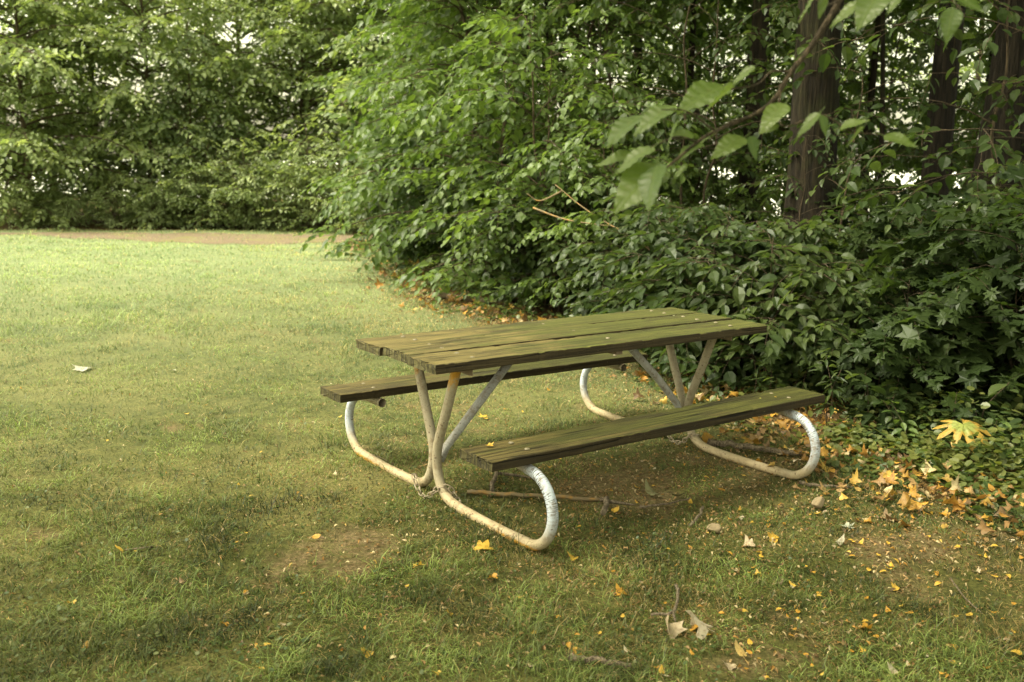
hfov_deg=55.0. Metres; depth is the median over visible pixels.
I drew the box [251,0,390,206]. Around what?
tall tree
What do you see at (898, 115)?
sky
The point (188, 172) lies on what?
shrub
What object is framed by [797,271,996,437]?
maple sapling
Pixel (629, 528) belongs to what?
leaf crumbs
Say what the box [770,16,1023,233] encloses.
sapling
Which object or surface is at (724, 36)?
sapling
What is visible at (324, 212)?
sapling
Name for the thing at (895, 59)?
sapling
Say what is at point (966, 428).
yellow leaf
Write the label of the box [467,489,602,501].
stick
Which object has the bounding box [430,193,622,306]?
shrub
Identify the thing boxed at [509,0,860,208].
sapling
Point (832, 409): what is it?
seedling
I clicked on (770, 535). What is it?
fallen leaf
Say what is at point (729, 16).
tree
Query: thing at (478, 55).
sapling
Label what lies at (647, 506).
stick
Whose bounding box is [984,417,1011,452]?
seedling
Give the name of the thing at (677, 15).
sapling
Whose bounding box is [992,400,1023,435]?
seedling
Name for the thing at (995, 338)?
seedling
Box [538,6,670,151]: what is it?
tall tree
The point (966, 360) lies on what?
maple sapling
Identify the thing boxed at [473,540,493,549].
fallen leaf
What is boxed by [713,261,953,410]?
shrub
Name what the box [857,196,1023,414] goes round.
maple sapling
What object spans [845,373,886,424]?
seedling
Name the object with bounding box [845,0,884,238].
tree
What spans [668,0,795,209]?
tree
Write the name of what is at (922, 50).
sapling
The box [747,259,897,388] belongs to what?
maple sapling
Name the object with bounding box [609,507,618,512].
fallen leaf
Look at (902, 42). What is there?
tree
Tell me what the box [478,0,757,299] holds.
sapling
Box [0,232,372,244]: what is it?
path
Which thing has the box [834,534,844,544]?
fallen leaf
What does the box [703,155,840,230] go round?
sapling
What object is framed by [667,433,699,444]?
chain
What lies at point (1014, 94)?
sapling
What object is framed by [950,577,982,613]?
stick
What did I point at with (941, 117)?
tree
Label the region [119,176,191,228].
shrub
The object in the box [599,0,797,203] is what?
tree
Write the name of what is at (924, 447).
ivy ground cover
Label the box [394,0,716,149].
tree
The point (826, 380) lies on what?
seedling
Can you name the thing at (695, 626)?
fallen leaf
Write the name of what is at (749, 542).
fallen leaf
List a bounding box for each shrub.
[0,177,56,229]
[8,177,70,226]
[39,188,97,228]
[79,173,149,229]
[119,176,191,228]
[134,138,256,228]
[134,156,221,229]
[177,161,270,229]
[185,130,295,229]
[227,148,333,231]
[227,174,298,229]
[238,122,366,232]
[284,140,370,232]
[326,147,396,230]
[342,154,448,248]
[358,155,485,277]
[359,184,458,261]
[389,146,588,292]
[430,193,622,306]
[459,172,687,316]
[543,192,758,349]
[547,221,687,317]
[551,226,794,379]
[592,200,837,375]
[622,227,924,399]
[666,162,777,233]
[696,219,898,369]
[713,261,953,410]
[775,220,933,294]
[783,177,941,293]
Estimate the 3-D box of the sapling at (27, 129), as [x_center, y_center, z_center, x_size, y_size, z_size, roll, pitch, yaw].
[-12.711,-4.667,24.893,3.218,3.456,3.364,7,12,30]
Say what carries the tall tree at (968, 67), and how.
on the ground at (294, 550)
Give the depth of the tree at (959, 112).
14.42 m
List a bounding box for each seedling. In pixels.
[707,337,739,385]
[740,345,767,392]
[749,346,786,390]
[763,377,785,388]
[792,357,825,389]
[807,355,849,424]
[814,369,852,424]
[815,372,849,388]
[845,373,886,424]
[860,351,906,412]
[871,399,905,437]
[875,400,917,428]
[881,410,918,435]
[889,387,919,418]
[902,367,939,418]
[938,391,973,441]
[942,375,962,387]
[943,358,995,405]
[962,388,1000,426]
[974,382,1023,442]
[983,337,1015,368]
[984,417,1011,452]
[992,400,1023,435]
[999,418,1023,457]
[1001,381,1023,433]
[1008,385,1023,417]
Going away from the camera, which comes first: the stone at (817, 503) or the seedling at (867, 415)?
the stone at (817, 503)
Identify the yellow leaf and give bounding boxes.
[933,419,991,452]
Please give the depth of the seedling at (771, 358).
6.47 m
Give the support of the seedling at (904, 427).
on the ground at (294, 550)
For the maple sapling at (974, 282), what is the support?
on the ground at (294, 550)
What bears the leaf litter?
on the ground at (294, 550)
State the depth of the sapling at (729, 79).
19.80 m
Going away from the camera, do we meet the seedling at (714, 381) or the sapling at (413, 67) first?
the seedling at (714, 381)
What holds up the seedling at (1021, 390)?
on the ground at (294, 550)
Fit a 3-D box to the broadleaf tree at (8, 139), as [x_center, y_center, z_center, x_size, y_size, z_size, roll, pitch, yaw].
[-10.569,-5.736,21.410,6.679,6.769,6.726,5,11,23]
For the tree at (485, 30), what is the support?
on the ground at (294, 550)
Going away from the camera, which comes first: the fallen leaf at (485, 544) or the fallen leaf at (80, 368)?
the fallen leaf at (485, 544)
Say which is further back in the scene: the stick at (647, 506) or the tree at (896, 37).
the tree at (896, 37)
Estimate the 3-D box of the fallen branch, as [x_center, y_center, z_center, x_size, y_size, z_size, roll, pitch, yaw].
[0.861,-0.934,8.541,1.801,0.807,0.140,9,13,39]
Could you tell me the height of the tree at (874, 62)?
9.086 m
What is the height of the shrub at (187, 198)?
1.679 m
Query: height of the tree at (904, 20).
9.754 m
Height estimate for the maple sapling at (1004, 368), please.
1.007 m
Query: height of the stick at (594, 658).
0.030 m
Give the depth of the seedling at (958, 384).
6.38 m
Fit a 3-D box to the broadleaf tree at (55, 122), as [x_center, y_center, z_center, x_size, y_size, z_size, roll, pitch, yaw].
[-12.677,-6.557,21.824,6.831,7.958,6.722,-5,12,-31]
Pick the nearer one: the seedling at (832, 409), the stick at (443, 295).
the seedling at (832, 409)
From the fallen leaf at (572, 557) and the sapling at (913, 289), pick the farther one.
the sapling at (913, 289)
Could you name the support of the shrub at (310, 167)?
on the ground at (294, 550)
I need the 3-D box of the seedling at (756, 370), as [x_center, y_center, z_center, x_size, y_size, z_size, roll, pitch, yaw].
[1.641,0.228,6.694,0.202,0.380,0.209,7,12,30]
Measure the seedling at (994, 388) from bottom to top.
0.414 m
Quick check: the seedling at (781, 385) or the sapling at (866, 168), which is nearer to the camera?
the seedling at (781, 385)
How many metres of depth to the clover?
3.71 m
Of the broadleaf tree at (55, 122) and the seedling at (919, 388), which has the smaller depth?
the seedling at (919, 388)
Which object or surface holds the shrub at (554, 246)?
on the ground at (294, 550)
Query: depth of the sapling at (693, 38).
11.74 m
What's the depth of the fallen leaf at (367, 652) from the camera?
3.15 m
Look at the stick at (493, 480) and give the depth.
4.89 m
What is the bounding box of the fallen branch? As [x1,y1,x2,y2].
[527,184,691,284]
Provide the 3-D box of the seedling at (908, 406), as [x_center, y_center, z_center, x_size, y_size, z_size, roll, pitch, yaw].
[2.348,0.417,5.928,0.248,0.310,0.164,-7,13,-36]
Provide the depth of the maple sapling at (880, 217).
7.21 m
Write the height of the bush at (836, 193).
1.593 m
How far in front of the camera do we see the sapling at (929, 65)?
18.78 m
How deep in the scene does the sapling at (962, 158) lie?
13.92 m
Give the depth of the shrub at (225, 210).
21.56 m
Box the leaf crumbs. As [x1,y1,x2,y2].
[1,242,1023,681]
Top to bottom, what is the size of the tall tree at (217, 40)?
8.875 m
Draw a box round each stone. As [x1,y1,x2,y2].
[706,523,720,533]
[811,496,824,508]
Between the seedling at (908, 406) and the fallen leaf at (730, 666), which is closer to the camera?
the fallen leaf at (730, 666)
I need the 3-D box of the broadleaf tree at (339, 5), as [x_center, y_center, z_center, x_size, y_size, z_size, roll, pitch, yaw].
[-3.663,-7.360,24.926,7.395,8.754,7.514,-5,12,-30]
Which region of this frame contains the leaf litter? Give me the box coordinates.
[326,239,1023,558]
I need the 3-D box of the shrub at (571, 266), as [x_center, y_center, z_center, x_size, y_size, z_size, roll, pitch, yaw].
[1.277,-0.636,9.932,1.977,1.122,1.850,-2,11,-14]
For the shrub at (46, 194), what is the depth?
21.33 m
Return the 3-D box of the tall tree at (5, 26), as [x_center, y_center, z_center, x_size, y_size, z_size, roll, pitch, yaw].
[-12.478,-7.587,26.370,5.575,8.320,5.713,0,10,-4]
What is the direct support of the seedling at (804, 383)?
on the ground at (294, 550)
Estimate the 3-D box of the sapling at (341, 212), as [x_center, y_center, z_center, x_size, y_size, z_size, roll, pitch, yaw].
[-1.663,-4.565,18.816,4.131,5.846,4.273,10,14,41]
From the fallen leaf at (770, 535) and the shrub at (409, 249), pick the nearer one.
the fallen leaf at (770, 535)
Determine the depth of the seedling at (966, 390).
5.79 m
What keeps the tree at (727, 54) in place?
on the ground at (294, 550)
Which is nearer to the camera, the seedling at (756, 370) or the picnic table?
the picnic table
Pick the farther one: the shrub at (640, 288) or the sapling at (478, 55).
the sapling at (478, 55)
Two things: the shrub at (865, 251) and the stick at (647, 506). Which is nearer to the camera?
the stick at (647, 506)
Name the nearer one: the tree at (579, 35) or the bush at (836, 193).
the bush at (836, 193)
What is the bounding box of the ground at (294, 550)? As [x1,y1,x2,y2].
[0,164,1023,681]
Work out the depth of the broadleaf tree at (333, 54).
22.83 m
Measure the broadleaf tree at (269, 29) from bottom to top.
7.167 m
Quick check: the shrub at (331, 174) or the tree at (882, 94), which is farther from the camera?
the shrub at (331, 174)
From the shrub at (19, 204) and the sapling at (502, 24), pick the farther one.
the shrub at (19, 204)
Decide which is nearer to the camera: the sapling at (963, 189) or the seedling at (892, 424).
the seedling at (892, 424)
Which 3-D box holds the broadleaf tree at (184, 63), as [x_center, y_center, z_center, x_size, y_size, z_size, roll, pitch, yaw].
[-7.368,-4.771,22.684,4.441,4.983,3.847,7,12,31]
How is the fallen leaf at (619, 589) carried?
on the ground at (294, 550)
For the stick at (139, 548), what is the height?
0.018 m
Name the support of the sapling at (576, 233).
on the ground at (294, 550)
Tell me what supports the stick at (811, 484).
on the ground at (294, 550)
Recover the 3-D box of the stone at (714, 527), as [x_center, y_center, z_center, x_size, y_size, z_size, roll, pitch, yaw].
[0.880,0.817,4.279,0.071,0.042,0.060,-7,13,-36]
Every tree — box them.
[0,0,113,208]
[0,0,198,230]
[0,0,239,224]
[0,0,302,230]
[0,2,140,189]
[87,25,280,230]
[98,0,362,211]
[111,0,291,118]
[178,0,415,225]
[210,0,467,191]
[234,0,567,224]
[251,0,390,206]
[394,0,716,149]
[405,3,582,160]
[516,0,531,168]
[532,3,621,206]
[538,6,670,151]
[543,0,724,209]
[595,0,983,214]
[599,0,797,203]
[621,2,745,141]
[656,2,791,180]
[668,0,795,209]
[708,0,860,201]
[709,2,900,55]
[735,0,769,227]
[783,0,843,255]
[839,9,929,215]
[844,0,973,212]
[844,0,997,211]
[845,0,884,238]
[851,0,997,261]
[888,0,989,182]
[893,0,999,113]
[895,0,997,190]
[909,0,965,290]
[958,0,1023,260]
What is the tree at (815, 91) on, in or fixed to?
on the ground at (294, 550)
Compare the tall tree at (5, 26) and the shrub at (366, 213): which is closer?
the shrub at (366, 213)
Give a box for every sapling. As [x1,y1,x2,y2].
[0,88,56,213]
[34,82,134,214]
[83,109,182,211]
[181,109,276,209]
[293,0,583,273]
[299,0,717,274]
[304,1,542,218]
[313,0,552,258]
[316,0,634,270]
[323,2,499,242]
[363,2,654,305]
[385,0,730,294]
[394,9,705,311]
[470,83,697,314]
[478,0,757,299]
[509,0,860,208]
[538,0,770,231]
[542,0,887,232]
[609,78,787,237]
[618,0,848,226]
[649,0,878,235]
[658,0,937,222]
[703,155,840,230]
[717,5,963,220]
[724,135,899,280]
[731,0,1023,238]
[746,135,909,287]
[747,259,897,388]
[766,0,1023,226]
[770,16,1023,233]
[771,2,982,223]
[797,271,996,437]
[818,202,1020,321]
[836,7,994,194]
[836,166,903,288]
[844,0,993,210]
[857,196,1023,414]
[862,162,1023,437]
[871,257,1023,439]
[890,278,1023,400]
[897,168,967,242]
[900,221,943,293]
[912,29,1023,261]
[945,163,1023,286]
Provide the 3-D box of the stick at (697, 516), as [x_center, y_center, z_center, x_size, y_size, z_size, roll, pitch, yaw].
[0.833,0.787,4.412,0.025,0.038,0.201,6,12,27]
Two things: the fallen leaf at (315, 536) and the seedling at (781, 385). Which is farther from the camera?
the seedling at (781, 385)
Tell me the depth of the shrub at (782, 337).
6.75 m
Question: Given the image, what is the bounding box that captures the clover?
[0,242,1023,681]
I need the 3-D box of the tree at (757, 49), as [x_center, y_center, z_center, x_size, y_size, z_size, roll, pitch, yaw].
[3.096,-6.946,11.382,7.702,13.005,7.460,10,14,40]
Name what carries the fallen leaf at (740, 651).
on the ground at (294, 550)
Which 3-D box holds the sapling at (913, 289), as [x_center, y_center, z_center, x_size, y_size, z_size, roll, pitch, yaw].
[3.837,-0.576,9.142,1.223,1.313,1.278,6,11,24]
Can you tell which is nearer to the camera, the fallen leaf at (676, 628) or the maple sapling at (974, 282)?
the fallen leaf at (676, 628)
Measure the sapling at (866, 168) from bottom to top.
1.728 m
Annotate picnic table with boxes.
[320,307,824,550]
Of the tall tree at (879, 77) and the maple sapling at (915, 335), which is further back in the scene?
the tall tree at (879, 77)
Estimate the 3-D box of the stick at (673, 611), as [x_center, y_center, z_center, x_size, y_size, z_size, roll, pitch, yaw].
[0.553,0.934,3.531,0.092,0.027,0.302,3,11,12]
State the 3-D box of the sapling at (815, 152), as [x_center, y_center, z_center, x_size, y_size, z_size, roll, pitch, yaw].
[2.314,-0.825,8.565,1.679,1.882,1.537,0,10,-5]
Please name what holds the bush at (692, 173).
on the ground at (294, 550)
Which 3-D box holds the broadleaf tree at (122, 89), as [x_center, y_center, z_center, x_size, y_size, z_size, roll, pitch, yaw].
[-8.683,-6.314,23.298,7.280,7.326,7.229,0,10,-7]
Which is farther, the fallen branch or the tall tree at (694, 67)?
the tall tree at (694, 67)
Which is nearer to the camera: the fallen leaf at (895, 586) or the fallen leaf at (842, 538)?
the fallen leaf at (895, 586)
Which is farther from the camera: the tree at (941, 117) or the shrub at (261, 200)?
the shrub at (261, 200)
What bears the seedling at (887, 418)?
on the ground at (294, 550)
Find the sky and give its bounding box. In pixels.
[0,0,990,169]
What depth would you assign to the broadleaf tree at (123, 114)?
23.21 m
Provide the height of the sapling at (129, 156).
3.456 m
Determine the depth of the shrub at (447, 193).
11.82 m
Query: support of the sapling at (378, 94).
on the ground at (294, 550)
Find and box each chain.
[411,473,460,502]
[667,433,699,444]
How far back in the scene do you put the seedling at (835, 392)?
5.86 m
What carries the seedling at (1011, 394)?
on the ground at (294, 550)
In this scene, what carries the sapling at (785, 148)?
on the ground at (294, 550)
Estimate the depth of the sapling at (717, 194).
11.82 m
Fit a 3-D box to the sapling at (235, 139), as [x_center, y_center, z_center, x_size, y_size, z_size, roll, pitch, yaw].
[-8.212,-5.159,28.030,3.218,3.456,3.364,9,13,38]
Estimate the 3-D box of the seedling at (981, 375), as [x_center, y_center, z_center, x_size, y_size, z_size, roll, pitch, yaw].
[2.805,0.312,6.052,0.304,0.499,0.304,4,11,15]
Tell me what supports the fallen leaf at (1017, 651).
on the ground at (294, 550)
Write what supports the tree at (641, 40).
on the ground at (294, 550)
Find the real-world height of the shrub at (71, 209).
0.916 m
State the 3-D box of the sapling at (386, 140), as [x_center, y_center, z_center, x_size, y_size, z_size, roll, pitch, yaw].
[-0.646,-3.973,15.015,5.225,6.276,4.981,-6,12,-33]
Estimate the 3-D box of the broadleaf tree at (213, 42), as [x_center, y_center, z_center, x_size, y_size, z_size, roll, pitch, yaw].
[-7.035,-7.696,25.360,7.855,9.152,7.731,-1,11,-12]
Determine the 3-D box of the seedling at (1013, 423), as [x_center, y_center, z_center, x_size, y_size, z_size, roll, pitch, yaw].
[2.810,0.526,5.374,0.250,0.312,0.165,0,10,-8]
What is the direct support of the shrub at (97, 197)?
on the ground at (294, 550)
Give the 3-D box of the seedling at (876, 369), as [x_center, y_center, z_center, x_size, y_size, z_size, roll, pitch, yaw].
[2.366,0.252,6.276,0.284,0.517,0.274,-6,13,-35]
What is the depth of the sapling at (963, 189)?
11.28 m
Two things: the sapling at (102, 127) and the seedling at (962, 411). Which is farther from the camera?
the sapling at (102, 127)
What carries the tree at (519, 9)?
on the ground at (294, 550)
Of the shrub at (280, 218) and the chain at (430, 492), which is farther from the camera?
the shrub at (280, 218)
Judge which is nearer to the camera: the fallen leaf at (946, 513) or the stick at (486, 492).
the fallen leaf at (946, 513)
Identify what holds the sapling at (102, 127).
on the ground at (294, 550)
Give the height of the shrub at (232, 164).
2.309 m
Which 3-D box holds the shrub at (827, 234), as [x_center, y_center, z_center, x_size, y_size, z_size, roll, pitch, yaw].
[2.217,-0.311,7.776,1.769,1.343,1.950,11,14,44]
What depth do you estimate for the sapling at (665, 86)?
17.78 m
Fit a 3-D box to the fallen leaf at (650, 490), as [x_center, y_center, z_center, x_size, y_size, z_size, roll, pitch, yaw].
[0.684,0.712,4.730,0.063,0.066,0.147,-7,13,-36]
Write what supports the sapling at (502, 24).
on the ground at (294, 550)
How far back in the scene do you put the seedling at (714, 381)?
6.88 m
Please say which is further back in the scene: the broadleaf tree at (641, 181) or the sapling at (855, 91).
the sapling at (855, 91)
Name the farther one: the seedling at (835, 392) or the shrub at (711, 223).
the shrub at (711, 223)
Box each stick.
[125,546,152,550]
[432,292,514,305]
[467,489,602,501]
[490,471,531,491]
[568,653,630,667]
[599,496,635,515]
[639,497,690,507]
[651,584,679,621]
[688,506,703,526]
[707,439,801,455]
[799,480,852,488]
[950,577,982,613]
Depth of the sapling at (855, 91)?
16.45 m
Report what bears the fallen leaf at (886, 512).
on the ground at (294, 550)
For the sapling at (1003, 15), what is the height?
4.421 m
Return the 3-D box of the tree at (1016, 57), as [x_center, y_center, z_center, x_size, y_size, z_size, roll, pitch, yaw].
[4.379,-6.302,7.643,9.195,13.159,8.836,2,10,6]
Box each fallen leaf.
[72,364,89,370]
[308,534,319,538]
[361,647,373,657]
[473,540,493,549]
[487,573,497,577]
[567,551,577,560]
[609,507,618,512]
[614,583,626,595]
[645,479,659,495]
[665,615,686,638]
[686,610,713,639]
[690,622,704,630]
[723,661,735,670]
[734,640,747,662]
[743,535,754,546]
[767,532,778,542]
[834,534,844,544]
[856,622,872,629]
[880,508,890,519]
[887,662,897,673]
[891,582,898,590]
[938,507,949,517]
[1011,646,1021,654]
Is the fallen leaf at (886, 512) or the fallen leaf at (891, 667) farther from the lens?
the fallen leaf at (886, 512)
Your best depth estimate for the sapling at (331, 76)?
17.28 m
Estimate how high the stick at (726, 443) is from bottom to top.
0.055 m
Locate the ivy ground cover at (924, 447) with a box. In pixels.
[333,232,1023,532]
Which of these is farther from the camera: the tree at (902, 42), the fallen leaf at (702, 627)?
the tree at (902, 42)
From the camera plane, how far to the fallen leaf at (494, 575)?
3.75 m
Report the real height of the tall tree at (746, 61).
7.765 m
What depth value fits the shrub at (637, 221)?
8.33 m
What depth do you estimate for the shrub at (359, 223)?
20.63 m
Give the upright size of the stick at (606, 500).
0.036 m
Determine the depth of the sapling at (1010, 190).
7.77 m
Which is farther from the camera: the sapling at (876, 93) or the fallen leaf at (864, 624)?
the sapling at (876, 93)
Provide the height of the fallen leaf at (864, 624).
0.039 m
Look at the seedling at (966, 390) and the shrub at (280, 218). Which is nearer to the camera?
the seedling at (966, 390)
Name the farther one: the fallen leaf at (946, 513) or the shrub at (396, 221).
the shrub at (396, 221)

